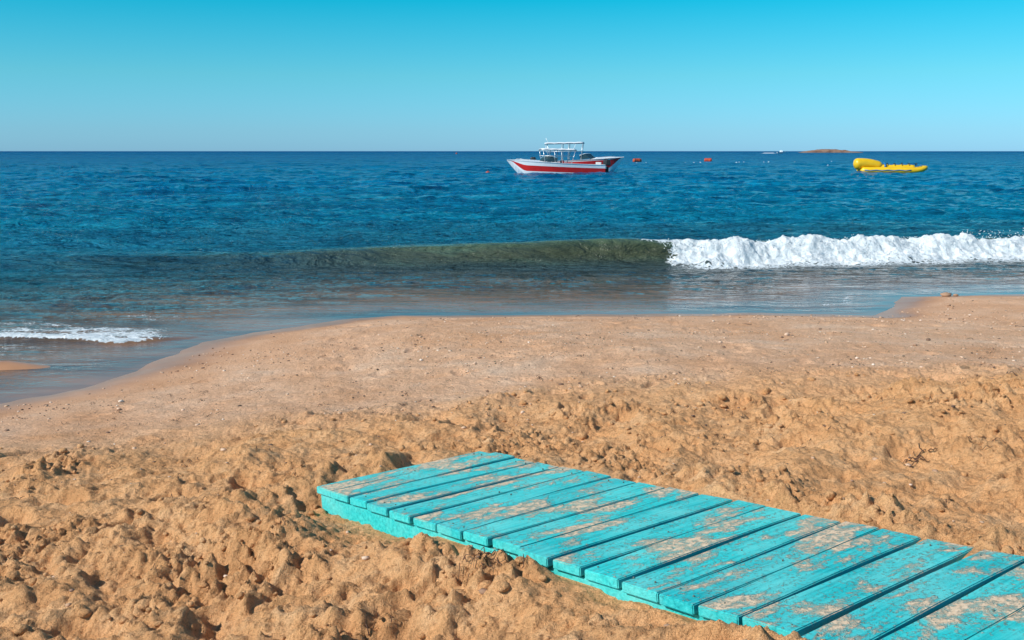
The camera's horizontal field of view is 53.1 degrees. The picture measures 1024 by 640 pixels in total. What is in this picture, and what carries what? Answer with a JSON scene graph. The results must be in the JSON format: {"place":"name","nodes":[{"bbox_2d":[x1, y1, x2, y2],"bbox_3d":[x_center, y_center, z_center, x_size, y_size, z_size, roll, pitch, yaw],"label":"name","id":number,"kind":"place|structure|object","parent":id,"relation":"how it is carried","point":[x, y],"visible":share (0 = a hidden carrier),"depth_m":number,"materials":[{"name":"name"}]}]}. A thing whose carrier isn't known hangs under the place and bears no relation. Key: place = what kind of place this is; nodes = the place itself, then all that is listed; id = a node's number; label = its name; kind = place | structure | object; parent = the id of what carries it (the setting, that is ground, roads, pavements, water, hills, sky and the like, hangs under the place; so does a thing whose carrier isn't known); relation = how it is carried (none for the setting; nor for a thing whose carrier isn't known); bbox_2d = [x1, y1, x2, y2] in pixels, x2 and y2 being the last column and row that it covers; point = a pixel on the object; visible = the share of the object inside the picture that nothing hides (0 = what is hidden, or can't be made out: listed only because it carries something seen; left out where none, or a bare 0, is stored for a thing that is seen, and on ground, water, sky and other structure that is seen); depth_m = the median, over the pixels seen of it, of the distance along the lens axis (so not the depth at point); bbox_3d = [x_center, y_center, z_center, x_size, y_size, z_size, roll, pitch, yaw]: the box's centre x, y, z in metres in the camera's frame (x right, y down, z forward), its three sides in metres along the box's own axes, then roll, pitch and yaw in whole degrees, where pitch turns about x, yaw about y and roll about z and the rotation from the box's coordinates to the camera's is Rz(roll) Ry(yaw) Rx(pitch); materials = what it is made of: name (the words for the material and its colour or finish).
{"place":"outdoors","nodes":[
{"label":"outdoors","id":0,"kind":"place"},
{"bbox_2d":[0,294,1023,639],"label":"sand beach","id":1,"kind":"structure","parent":0,"point":[404,590],"depth_m":6.23,"materials":[{"name":"beige sand"}]},
{"bbox_2d":[0,298,1023,639],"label":"pebbles","id":2,"kind":"object","parent":1,"relation":"on","point":[482,590],"visible":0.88,"depth_m":9.71,"materials":[{"name":"beige stone"}]},
{"bbox_2d":[7,315,1023,635],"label":"seaweed debris","id":3,"kind":"object","parent":1,"relation":"on","point":[919,455],"visible":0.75,"depth_m":5.81,"materials":[{"name":"brown plant"}]},
{"bbox_2d":[317,451,1023,639],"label":"wooden boardwalk","id":4,"kind":"structure","parent":1,"relation":"on","point":[692,555],"depth_m":3.54,"materials":[{"name":"teal paint"}]},
{"bbox_2d":[784,292,958,340],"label":"beach stones","id":5,"kind":"object","parent":1,"relation":"on","point":[945,294],"visible":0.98,"depth_m":16.68,"materials":[{"name":"white stone"}]},
{"bbox_2d":[0,151,1023,403],"bbox_3d":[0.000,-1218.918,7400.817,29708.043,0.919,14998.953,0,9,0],"label":"sea","id":6,"kind":"structure","parent":0,"point":[116,263],"depth_m":26.85,"materials":[{"name":"liquid"}]},
{"bbox_2d":[507,145,610,173],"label":"speedboat","id":7,"kind":"object","parent":6,"relation":"on","point":[541,165],"visible":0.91,"depth_m":100.15,"materials":[{"name":"red paint"}]},
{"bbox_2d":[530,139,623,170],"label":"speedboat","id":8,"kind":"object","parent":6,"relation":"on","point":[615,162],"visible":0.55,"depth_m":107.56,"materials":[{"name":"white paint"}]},
{"bbox_2d":[633,158,641,161],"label":"mooring buoy","id":9,"kind":"object","parent":6,"relation":"on","point":[637,160],"visible":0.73,"depth_m":219.00,"materials":[{"name":"orange plastic"}]},
{"bbox_2d":[799,149,862,152],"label":"rocky island","id":10,"kind":"structure","parent":6,"relation":"in","point":[828,151],"depth_m":1466.79,"materials":[{"name":"stone"}]},
{"bbox_2d":[663,228,1023,252],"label":"wave spray","id":11,"kind":"object","parent":6,"relation":"on","point":[851,242],"visible":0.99,"depth_m":23.39,"materials":[{"name":"liquid"}]},
{"bbox_2d":[853,158,927,172],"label":"inflatable tow boat","id":12,"kind":"object","parent":6,"relation":"on","point":[866,165],"visible":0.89,"depth_m":109.16,"materials":[{"name":"yellow plastic"}]},
{"bbox_2d":[0,0,1023,150],"label":"sky","id":13,"kind":"structure","parent":0,"point":[76,75],"materials":[{"name":"blue"}]}
]}

